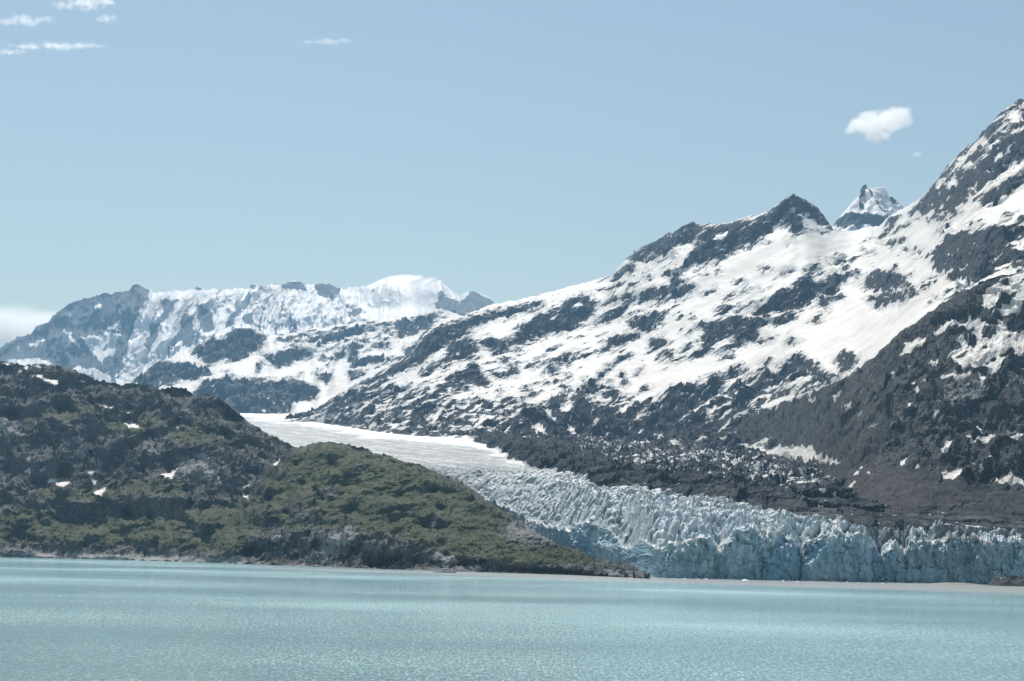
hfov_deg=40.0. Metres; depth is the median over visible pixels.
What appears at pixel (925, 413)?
mountain spur
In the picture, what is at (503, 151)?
sky
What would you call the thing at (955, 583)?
mud bar
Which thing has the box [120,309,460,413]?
snowfield mountain
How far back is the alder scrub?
1926.64 m
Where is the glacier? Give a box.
[240,413,1023,583]
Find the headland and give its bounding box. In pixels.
[0,361,649,578]
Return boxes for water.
[0,557,1023,680]
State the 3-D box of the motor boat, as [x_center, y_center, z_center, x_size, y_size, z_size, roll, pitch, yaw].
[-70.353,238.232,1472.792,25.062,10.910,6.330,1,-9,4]
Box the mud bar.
[928,582,987,585]
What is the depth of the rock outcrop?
1373.52 m
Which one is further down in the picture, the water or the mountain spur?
the water
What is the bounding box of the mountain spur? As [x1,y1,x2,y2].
[608,269,1023,520]
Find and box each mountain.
[0,275,498,384]
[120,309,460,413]
[281,98,1023,437]
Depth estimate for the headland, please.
2252.90 m
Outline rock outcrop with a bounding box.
[986,572,1023,586]
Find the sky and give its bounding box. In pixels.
[0,0,1023,346]
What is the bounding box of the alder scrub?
[2,414,593,563]
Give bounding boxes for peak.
[832,184,905,230]
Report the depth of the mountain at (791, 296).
4767.58 m
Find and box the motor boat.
[433,564,456,572]

